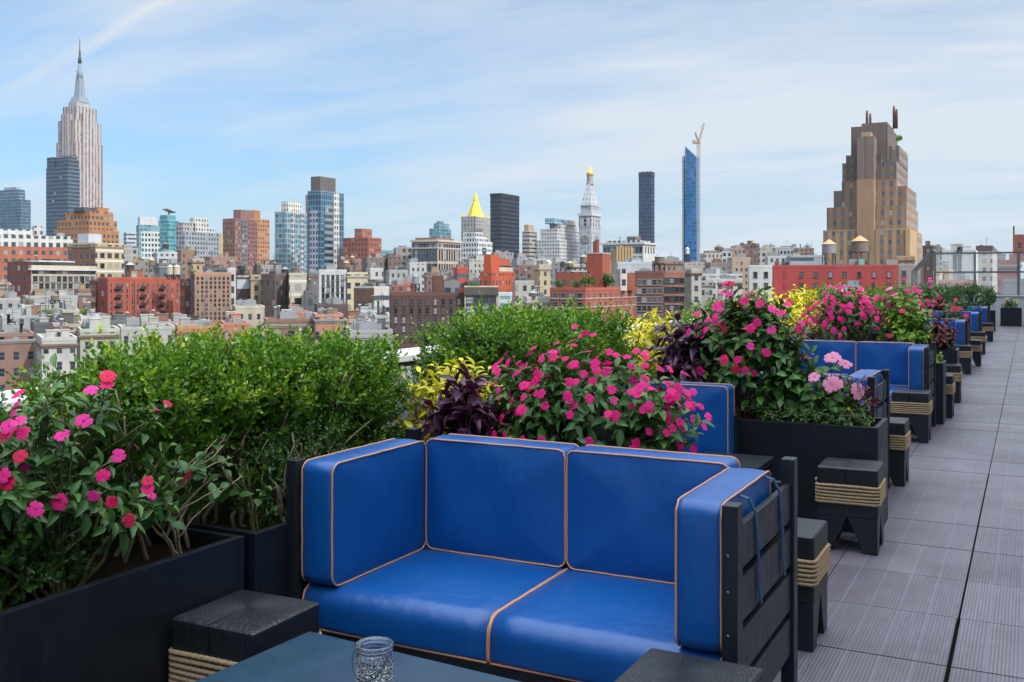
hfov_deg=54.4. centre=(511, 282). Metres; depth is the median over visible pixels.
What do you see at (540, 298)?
city house
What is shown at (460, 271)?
city house
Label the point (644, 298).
window
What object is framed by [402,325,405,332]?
window
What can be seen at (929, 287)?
leafy plant
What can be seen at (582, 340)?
boxwood shrub
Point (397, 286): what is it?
city house
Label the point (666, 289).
window
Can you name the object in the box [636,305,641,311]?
window
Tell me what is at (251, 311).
city house
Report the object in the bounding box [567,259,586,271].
city block
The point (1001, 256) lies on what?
apartment building
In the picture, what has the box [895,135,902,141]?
roof tree
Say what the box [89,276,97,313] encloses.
tenement
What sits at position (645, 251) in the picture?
office building
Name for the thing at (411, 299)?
window
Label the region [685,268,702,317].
tenement
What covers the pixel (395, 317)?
window
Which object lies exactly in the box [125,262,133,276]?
water tower
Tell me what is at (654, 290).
window
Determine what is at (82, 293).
city house
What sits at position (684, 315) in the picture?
lime shrub
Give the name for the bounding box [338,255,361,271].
city block
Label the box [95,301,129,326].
city house
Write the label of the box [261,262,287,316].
city house
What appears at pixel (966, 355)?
wood stool
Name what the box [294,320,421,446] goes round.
boxwood shrub
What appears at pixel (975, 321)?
outdoor sofa
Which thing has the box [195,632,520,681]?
table
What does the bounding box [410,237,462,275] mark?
loft building
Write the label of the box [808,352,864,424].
begonia plant
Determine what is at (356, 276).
city house
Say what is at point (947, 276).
apartment building
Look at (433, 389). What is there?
yellow shrub
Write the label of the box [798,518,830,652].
wood stool
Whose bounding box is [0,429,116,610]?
plant
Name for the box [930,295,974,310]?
impatiens plant
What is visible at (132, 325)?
city house
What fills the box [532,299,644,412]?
boxwood shrub
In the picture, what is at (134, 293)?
tenement
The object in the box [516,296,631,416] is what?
boxwood shrub
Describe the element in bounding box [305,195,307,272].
apartment tower
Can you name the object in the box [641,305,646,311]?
window
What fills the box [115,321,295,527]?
boxwood shrub
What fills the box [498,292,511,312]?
glass building
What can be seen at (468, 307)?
window
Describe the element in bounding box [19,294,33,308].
city house
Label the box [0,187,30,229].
office tower
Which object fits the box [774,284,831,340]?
yellow shrub
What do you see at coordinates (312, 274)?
city block
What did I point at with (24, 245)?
brick building
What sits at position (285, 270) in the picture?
water tower
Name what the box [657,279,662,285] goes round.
window
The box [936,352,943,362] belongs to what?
lime plant
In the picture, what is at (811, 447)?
planter box
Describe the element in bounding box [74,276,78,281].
window
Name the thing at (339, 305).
city house
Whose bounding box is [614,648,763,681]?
wood stool
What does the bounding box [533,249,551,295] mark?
city house
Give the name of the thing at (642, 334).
yellow shrub
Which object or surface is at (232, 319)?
city house
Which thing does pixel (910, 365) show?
outdoor sofa
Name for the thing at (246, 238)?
apartment tower
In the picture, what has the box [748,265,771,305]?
party wall building
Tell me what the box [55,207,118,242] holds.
brick building
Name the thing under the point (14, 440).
impatiens plant
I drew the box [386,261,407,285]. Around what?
city house
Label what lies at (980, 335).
wood stool
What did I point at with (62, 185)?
office tower
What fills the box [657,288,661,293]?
window
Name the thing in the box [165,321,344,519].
boxwood shrub
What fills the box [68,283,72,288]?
window
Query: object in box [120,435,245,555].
weed plant
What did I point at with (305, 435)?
boxwood shrub
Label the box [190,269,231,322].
apartment building
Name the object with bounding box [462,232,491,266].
office building
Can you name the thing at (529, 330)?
boxwood shrub
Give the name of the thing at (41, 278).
window
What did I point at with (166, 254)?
city block
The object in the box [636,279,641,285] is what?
window
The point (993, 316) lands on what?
planter box
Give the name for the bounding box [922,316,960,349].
coleus plant
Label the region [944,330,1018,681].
roof slab
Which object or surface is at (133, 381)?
boxwood shrub
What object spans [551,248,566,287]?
city block
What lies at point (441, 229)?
office tower
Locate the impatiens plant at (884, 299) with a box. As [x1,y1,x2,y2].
[870,278,932,341]
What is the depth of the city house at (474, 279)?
336.57 m
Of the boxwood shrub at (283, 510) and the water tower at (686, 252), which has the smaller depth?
the boxwood shrub at (283, 510)
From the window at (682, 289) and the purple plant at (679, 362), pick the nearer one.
the purple plant at (679, 362)
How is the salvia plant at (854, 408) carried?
in the planter box at (811, 447)
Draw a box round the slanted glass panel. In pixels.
[911,249,934,289]
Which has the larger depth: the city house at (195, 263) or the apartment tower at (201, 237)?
the apartment tower at (201, 237)
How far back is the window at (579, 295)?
232.57 m
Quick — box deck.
[773,325,1023,681]
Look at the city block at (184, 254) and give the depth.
441.09 m
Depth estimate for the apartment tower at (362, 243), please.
604.46 m
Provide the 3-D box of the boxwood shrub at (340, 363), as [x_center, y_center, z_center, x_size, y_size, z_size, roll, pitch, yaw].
[-0.817,0.550,4.226,0.616,0.786,0.661,0,0,27]
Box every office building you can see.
[381,250,392,256]
[393,245,411,269]
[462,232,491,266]
[537,218,578,261]
[601,236,657,261]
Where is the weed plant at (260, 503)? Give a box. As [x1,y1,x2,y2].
[229,460,278,530]
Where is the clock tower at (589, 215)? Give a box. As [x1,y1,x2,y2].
[578,168,601,263]
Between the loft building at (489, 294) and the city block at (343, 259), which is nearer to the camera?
the loft building at (489, 294)
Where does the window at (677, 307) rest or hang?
in the apartment house at (673, 290)
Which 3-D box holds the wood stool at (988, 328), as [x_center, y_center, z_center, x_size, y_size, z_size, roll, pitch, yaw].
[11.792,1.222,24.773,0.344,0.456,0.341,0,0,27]
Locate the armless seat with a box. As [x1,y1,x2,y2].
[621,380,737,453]
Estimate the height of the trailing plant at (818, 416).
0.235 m
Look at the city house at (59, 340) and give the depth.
179.94 m
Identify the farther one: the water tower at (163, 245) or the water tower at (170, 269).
the water tower at (163, 245)
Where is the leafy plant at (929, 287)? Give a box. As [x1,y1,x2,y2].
[912,278,953,309]
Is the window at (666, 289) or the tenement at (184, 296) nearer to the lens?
the window at (666, 289)
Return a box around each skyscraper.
[56,39,102,207]
[461,193,489,261]
[682,146,698,261]
[823,106,921,264]
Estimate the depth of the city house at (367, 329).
201.50 m
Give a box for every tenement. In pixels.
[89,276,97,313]
[98,269,179,318]
[180,279,189,316]
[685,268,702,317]
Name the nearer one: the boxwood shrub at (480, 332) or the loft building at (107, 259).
the boxwood shrub at (480, 332)
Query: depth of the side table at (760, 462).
5.56 m
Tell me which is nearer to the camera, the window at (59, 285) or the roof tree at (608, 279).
the roof tree at (608, 279)
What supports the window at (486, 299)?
in the loft building at (489, 294)
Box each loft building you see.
[7,255,97,303]
[67,234,124,277]
[389,276,464,348]
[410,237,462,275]
[464,286,498,320]
[701,268,742,301]
[717,274,742,306]
[976,236,996,294]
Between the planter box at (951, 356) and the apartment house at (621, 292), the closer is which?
the planter box at (951, 356)
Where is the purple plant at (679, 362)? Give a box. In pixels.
[649,308,725,382]
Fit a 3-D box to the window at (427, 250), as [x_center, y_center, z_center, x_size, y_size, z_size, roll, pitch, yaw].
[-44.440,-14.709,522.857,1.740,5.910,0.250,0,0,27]
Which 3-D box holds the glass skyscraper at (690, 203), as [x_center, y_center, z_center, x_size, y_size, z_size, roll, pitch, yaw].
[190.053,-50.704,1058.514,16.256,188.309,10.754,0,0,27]
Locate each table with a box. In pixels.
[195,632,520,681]
[701,451,773,476]
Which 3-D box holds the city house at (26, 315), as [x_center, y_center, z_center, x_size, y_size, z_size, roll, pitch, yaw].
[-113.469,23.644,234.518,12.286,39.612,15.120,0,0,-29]
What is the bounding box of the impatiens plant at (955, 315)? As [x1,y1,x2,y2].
[936,303,968,319]
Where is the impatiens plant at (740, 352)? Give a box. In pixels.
[682,280,822,419]
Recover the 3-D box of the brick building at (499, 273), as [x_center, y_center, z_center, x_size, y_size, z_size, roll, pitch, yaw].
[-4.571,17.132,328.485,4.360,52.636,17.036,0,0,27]
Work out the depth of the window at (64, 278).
310.52 m
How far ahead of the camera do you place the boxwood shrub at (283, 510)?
3.57 m
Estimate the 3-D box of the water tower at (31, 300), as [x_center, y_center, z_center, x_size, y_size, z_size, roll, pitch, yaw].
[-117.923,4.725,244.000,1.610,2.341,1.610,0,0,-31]
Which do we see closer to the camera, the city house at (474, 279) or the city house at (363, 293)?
the city house at (363, 293)
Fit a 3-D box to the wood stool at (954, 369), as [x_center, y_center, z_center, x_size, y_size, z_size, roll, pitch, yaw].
[5.334,1.222,12.216,0.344,0.456,0.341,0,0,27]
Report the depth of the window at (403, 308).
205.34 m
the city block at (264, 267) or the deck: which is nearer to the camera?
the deck
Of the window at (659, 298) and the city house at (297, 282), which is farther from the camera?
the city house at (297, 282)
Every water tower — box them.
[27,297,33,304]
[49,293,60,303]
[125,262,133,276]
[148,258,154,272]
[162,242,168,249]
[166,265,173,279]
[174,265,180,279]
[237,263,245,273]
[281,267,288,274]
[343,261,349,271]
[350,256,354,264]
[411,274,419,291]
[529,290,537,298]
[560,261,565,268]
[566,261,573,269]
[580,254,586,266]
[653,254,665,272]
[685,247,689,260]
[714,245,721,251]
[821,239,836,264]
[849,236,869,260]
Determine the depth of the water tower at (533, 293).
254.97 m
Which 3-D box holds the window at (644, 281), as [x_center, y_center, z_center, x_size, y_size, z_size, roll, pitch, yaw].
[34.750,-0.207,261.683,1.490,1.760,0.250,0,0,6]
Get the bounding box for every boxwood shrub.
[0,386,33,544]
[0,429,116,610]
[0,452,49,561]
[2,418,159,557]
[5,325,237,562]
[63,398,237,519]
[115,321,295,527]
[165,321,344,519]
[189,384,309,506]
[206,404,352,492]
[227,421,325,530]
[256,319,398,482]
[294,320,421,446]
[402,298,558,419]
[441,291,579,398]
[478,287,606,387]
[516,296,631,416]
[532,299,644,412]
[679,290,759,341]
[791,278,852,339]
[827,282,886,323]
[869,280,912,299]
[921,280,963,305]
[946,282,996,308]
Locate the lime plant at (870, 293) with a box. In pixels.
[845,291,878,341]
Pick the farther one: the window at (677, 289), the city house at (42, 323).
the window at (677, 289)
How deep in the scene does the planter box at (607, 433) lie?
5.99 m
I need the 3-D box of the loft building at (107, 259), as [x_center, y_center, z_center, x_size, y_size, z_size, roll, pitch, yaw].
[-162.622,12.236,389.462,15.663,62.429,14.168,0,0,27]
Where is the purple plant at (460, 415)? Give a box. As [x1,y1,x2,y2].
[413,362,513,443]
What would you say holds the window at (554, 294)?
in the apartment house at (621, 292)
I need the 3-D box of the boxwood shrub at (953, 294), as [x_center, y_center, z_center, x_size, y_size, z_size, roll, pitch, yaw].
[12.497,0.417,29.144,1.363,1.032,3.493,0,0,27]
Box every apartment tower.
[136,217,159,260]
[159,209,178,251]
[176,217,222,267]
[223,210,269,274]
[275,201,306,273]
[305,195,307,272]
[307,176,343,270]
[343,229,381,258]
[522,225,536,258]
[638,171,654,242]
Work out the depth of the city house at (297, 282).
296.72 m
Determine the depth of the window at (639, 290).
261.87 m
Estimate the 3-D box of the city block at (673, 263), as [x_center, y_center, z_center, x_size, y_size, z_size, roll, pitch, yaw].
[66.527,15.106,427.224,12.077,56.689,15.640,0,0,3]
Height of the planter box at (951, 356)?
0.616 m
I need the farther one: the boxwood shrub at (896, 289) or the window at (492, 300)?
the window at (492, 300)
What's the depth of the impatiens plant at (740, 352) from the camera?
6.18 m
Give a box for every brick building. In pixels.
[0,226,72,281]
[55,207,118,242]
[480,254,514,291]
[937,273,977,294]
[996,226,1023,294]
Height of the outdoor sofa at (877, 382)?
0.850 m
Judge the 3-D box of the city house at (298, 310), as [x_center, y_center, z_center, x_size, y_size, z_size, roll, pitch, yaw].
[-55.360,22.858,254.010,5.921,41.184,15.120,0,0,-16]
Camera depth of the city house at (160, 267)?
383.16 m
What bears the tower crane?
on the city ground
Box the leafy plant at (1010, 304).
[1000,297,1018,307]
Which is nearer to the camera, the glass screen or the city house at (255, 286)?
the glass screen
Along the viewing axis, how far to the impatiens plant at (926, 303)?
17.45 m
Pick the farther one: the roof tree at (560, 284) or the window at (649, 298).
the window at (649, 298)
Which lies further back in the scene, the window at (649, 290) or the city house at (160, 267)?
the city house at (160, 267)
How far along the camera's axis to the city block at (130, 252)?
563.08 m
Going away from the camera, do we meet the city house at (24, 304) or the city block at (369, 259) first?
the city house at (24, 304)
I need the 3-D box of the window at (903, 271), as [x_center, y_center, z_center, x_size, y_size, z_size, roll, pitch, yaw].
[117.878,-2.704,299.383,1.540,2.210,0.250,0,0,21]
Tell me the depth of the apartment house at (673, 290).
263.60 m
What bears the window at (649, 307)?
in the apartment house at (649, 288)
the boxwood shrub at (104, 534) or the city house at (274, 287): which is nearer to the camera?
the boxwood shrub at (104, 534)
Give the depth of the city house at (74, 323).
200.02 m
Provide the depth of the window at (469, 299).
205.54 m
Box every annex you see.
[896,256,915,263]
[933,271,942,285]
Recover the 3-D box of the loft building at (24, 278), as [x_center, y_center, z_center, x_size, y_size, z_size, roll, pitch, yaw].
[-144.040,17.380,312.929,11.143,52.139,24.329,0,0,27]
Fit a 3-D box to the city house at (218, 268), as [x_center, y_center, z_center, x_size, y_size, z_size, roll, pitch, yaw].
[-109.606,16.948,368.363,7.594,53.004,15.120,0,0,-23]
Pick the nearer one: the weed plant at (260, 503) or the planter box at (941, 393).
the weed plant at (260, 503)
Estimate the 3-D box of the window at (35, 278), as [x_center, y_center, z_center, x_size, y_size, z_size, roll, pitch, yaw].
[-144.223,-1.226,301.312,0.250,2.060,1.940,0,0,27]
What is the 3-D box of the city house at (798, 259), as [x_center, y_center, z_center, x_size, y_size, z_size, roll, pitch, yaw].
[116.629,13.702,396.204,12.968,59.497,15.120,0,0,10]
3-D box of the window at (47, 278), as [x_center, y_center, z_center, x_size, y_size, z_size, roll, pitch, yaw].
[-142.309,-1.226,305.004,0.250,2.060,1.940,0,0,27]
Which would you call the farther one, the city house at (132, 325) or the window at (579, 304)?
the window at (579, 304)
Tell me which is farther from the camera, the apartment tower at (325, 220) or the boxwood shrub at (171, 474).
the apartment tower at (325, 220)
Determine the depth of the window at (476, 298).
205.59 m
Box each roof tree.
[552,279,563,287]
[571,280,580,287]
[580,275,596,287]
[602,273,614,286]
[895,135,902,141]
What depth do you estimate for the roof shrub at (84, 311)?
222.28 m
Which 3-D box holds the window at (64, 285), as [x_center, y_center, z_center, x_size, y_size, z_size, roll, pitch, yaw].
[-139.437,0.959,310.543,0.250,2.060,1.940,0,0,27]
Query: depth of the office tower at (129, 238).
822.36 m
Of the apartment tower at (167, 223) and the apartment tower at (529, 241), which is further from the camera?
the apartment tower at (529, 241)
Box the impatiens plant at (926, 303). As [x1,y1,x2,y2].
[895,286,937,317]
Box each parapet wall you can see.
[0,316,793,476]
[930,295,1023,324]
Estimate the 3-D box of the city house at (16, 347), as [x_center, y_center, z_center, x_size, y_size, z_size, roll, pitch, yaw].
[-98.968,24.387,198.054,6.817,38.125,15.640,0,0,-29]
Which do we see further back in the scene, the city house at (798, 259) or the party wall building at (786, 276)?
the city house at (798, 259)
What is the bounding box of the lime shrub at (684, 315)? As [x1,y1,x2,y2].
[659,305,713,351]
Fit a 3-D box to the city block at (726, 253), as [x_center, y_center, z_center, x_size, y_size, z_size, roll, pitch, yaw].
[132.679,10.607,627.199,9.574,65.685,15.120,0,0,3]
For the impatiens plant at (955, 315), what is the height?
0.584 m
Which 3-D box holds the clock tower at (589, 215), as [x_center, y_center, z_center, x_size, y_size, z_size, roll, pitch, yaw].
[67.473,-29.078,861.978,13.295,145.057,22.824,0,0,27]
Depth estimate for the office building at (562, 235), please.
859.64 m
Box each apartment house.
[550,239,636,324]
[635,268,662,322]
[663,271,684,320]
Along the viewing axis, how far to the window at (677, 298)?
263.40 m
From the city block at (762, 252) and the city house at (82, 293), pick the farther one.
the city block at (762, 252)
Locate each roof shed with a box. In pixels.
[826,280,863,293]
[1003,279,1023,294]
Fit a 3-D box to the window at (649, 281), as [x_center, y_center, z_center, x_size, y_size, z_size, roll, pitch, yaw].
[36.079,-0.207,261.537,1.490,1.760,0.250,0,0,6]
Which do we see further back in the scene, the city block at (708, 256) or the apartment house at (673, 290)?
the city block at (708, 256)
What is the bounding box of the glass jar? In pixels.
[352,636,393,681]
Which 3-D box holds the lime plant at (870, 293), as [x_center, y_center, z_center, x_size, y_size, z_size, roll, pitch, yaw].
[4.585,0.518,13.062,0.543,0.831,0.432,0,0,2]
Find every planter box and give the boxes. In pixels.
[0,519,243,681]
[117,441,376,596]
[380,403,620,445]
[738,410,887,532]
[802,332,834,339]
[930,347,959,363]
[936,360,945,423]
[990,310,995,330]
[1000,307,1021,325]
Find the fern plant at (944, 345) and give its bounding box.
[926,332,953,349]
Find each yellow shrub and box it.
[394,356,512,441]
[620,307,675,379]
[737,285,802,335]
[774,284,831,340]
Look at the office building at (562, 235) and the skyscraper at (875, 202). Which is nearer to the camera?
the skyscraper at (875, 202)
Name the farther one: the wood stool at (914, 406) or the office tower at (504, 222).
the office tower at (504, 222)
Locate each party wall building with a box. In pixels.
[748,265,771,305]
[772,259,897,305]
[898,264,923,290]
[943,244,977,294]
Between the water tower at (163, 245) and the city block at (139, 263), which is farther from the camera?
the city block at (139, 263)
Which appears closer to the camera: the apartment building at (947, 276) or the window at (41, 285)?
the apartment building at (947, 276)
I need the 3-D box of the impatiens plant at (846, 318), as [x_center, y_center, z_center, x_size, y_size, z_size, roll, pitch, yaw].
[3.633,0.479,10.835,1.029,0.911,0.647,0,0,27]
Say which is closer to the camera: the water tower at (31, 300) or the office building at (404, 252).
the water tower at (31, 300)
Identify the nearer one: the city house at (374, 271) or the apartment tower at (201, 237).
the city house at (374, 271)
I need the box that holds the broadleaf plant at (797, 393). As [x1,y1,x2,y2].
[741,354,826,422]
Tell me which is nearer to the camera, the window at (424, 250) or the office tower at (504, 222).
the window at (424, 250)
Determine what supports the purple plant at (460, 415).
in the planter box
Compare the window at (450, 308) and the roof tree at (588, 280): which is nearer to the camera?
the window at (450, 308)
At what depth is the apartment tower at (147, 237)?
703.36 m
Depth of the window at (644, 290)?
261.74 m
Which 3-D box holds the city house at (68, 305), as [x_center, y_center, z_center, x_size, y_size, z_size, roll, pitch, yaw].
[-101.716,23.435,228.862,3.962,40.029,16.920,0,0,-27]
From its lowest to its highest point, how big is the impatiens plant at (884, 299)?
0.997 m
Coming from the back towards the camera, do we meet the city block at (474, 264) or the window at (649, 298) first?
the city block at (474, 264)
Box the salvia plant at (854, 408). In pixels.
[838,377,871,425]
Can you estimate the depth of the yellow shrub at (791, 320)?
11.21 m
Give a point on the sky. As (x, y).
(210, 109)
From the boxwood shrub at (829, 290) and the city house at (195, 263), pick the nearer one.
the boxwood shrub at (829, 290)
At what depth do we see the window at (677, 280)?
263.40 m
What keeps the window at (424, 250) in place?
in the loft building at (435, 251)
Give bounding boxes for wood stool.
[168,590,321,681]
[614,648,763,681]
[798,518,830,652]
[815,457,886,555]
[890,389,932,443]
[890,417,910,486]
[946,363,962,402]
[946,373,955,417]
[954,344,972,373]
[970,331,985,354]
[970,339,981,366]
[982,323,993,341]
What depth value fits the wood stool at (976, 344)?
17.27 m
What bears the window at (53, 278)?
in the loft building at (24, 278)
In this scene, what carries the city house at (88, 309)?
on the city ground
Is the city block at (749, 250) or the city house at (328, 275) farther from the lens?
the city block at (749, 250)
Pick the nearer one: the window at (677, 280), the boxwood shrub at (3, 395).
the boxwood shrub at (3, 395)
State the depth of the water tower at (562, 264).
419.30 m
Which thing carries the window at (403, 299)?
in the loft building at (440, 300)
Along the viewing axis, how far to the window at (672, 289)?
263.60 m
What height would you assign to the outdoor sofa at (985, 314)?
0.850 m
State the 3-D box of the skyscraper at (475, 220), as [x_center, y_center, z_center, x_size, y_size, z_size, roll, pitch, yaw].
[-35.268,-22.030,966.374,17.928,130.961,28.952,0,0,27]
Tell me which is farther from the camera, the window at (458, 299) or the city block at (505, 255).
the city block at (505, 255)
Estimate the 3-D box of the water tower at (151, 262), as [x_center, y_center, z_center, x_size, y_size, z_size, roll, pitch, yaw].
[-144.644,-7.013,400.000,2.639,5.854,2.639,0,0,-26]
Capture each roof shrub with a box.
[36,308,58,314]
[79,308,90,315]
[468,282,479,285]
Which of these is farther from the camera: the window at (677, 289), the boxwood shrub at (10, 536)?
the window at (677, 289)
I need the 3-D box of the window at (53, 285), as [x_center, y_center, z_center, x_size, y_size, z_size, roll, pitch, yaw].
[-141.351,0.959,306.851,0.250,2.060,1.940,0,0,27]
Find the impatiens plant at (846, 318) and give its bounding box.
[796,285,895,341]
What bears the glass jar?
on the table at (311, 657)
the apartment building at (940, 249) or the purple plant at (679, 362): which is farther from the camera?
the apartment building at (940, 249)
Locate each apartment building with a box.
[0,279,11,297]
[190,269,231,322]
[922,241,936,287]
[934,244,944,268]
[936,262,953,279]
[997,251,1005,294]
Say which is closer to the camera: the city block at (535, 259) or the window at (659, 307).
the window at (659, 307)
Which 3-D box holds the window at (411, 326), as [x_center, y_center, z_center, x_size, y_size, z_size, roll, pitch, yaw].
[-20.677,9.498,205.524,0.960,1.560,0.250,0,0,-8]
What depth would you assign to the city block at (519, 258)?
564.39 m
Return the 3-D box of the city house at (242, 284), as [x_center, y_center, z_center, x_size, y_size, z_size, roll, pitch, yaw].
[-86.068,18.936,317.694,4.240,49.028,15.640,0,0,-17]
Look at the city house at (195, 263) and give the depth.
391.47 m
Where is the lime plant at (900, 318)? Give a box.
[876,287,934,343]
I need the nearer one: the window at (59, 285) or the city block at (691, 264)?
the window at (59, 285)
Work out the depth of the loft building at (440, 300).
205.94 m
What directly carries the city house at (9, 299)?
on the city ground
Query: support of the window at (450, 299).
in the loft building at (440, 300)
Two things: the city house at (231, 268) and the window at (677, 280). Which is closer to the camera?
the window at (677, 280)
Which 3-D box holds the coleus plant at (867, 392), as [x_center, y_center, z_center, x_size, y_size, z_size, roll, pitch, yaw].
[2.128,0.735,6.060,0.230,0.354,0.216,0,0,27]
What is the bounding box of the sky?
[0,0,1023,278]
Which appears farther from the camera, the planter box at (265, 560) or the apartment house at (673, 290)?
the apartment house at (673, 290)
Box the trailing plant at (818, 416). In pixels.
[743,397,875,426]
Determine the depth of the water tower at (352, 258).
399.23 m
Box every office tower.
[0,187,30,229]
[46,155,79,235]
[124,232,135,247]
[429,221,450,238]
[490,193,518,258]
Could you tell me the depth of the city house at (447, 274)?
356.46 m
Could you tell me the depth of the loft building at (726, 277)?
299.56 m
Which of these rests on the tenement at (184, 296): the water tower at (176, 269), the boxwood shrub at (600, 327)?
the water tower at (176, 269)
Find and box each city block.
[124,245,137,260]
[124,257,153,276]
[153,236,177,276]
[176,244,196,278]
[205,250,235,267]
[257,260,281,274]
[307,268,317,302]
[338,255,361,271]
[362,254,385,282]
[383,249,400,269]
[406,258,426,291]
[465,255,483,279]
[491,250,513,265]
[512,253,528,271]
[515,258,533,279]
[530,255,550,264]
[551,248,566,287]
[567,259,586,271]
[652,256,683,270]
[683,248,704,273]
[700,250,721,262]
[705,258,726,270]
[717,248,731,261]
[727,245,743,256]
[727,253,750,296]
[740,241,759,264]
[756,243,777,264]
[778,244,798,255]
[793,244,813,254]
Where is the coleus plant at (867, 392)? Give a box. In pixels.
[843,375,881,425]
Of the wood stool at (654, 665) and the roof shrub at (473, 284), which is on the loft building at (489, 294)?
the roof shrub at (473, 284)
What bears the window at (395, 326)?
in the loft building at (440, 300)
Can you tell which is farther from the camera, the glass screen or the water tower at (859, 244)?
the water tower at (859, 244)
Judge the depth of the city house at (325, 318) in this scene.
226.91 m
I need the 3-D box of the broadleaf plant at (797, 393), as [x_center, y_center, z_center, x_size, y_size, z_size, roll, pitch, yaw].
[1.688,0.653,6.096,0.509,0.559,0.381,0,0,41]
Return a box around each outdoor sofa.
[287,427,797,681]
[657,369,889,488]
[789,340,935,426]
[836,327,953,347]
[878,318,969,344]
[926,311,981,330]
[937,306,989,340]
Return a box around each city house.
[0,284,20,313]
[0,299,59,329]
[0,309,35,390]
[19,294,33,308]
[22,290,77,313]
[30,303,59,386]
[35,318,78,386]
[58,298,79,319]
[59,312,83,375]
[74,275,91,313]
[76,304,120,370]
[78,298,98,322]
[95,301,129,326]
[117,307,174,355]
[151,310,186,324]
[154,258,183,278]
[175,297,224,346]
[187,250,204,278]
[203,257,225,271]
[220,311,248,346]
[226,260,235,310]
[232,297,264,343]
[236,270,249,299]
[249,263,260,304]
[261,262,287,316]
[262,306,313,347]
[281,303,306,316]
[288,261,306,309]
[304,279,314,311]
[312,307,344,345]
[314,280,347,317]
[318,261,346,302]
[343,304,371,336]
[344,318,392,349]
[346,262,368,309]
[354,279,388,313]
[356,295,376,318]
[366,260,382,282]
[371,292,389,327]
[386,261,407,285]
[388,280,409,313]
[404,276,413,291]
[423,263,438,291]
[438,258,453,278]
[453,259,467,291]
[467,273,479,285]
[512,261,533,310]
[522,286,549,311]
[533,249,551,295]
[611,238,632,286]
[614,257,651,272]
[701,277,714,316]
[764,250,786,297]
[787,243,823,264]
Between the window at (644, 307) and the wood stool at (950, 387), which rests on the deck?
the wood stool at (950, 387)
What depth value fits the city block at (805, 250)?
599.71 m
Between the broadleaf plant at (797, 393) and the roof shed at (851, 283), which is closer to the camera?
the broadleaf plant at (797, 393)
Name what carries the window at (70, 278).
in the loft building at (24, 278)
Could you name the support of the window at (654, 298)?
in the apartment house at (649, 288)
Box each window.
[32,275,37,281]
[32,283,37,289]
[38,283,43,289]
[39,276,43,281]
[45,276,49,281]
[45,283,49,288]
[51,276,55,281]
[51,283,55,288]
[57,276,61,281]
[57,283,61,288]
[62,276,66,281]
[62,283,66,288]
[68,276,72,281]
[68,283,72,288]
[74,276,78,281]
[394,298,397,305]
[394,307,397,314]
[394,316,397,323]
[394,325,397,332]
[402,298,405,305]
[402,307,405,314]
[402,316,405,323]
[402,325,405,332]
[409,298,413,305]
[409,307,413,314]
[409,325,413,332]
[423,249,425,260]
[426,249,428,260]
[449,298,452,305]
[449,307,452,314]
[457,298,460,305]
[466,296,472,303]
[466,305,472,312]
[473,296,480,303]
[481,297,488,303]
[489,297,495,303]
[552,292,558,299]
[552,301,558,307]
[560,292,566,299]
[560,301,565,307]
[576,293,582,299]
[576,301,582,308]
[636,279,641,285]
[636,296,641,302]
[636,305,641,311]
[637,288,641,293]
[641,279,646,285]
[641,296,646,302]
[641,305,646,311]
[642,288,646,293]
[647,279,651,285]
[647,288,651,293]
[647,296,651,302]
[647,305,651,311]
[652,279,656,285]
[652,288,656,293]
[652,296,656,302]
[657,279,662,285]
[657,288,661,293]
[657,296,662,302]
[657,305,662,311]
[664,278,669,283]
[664,287,669,292]
[664,296,669,301]
[664,305,669,310]
[669,287,674,292]
[673,278,679,283]
[673,296,679,301]
[673,305,679,310]
[674,287,679,292]
[680,278,684,283]
[680,287,684,292]
[680,296,684,301]
[901,270,906,277]
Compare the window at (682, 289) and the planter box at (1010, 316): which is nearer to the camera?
the planter box at (1010, 316)
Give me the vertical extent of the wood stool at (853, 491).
0.456 m
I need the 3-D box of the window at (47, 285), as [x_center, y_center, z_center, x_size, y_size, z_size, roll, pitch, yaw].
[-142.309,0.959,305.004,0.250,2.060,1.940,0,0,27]
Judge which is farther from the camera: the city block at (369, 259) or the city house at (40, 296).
the city block at (369, 259)
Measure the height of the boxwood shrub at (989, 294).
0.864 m
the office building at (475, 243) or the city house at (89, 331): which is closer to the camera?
the city house at (89, 331)
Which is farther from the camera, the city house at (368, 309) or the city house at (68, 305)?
the city house at (368, 309)
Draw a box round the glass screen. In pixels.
[934,251,1023,294]
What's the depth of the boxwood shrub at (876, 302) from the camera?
18.35 m
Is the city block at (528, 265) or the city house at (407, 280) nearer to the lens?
the city house at (407, 280)
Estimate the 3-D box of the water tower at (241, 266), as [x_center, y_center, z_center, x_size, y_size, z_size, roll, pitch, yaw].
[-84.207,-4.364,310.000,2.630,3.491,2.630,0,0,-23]
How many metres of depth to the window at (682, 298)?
263.24 m
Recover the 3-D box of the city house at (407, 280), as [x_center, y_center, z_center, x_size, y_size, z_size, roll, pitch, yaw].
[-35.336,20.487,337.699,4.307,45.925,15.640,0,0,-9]
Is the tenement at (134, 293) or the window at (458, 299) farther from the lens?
the tenement at (134, 293)
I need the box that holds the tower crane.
[693,124,704,260]
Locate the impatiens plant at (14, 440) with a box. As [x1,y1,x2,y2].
[0,353,190,599]
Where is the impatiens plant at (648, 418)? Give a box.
[473,324,715,452]
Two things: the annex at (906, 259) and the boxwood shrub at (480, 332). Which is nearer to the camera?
the boxwood shrub at (480, 332)
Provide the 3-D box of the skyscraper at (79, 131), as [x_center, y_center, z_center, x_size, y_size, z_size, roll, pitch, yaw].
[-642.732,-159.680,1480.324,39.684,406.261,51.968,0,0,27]
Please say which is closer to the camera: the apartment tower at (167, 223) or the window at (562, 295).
the window at (562, 295)

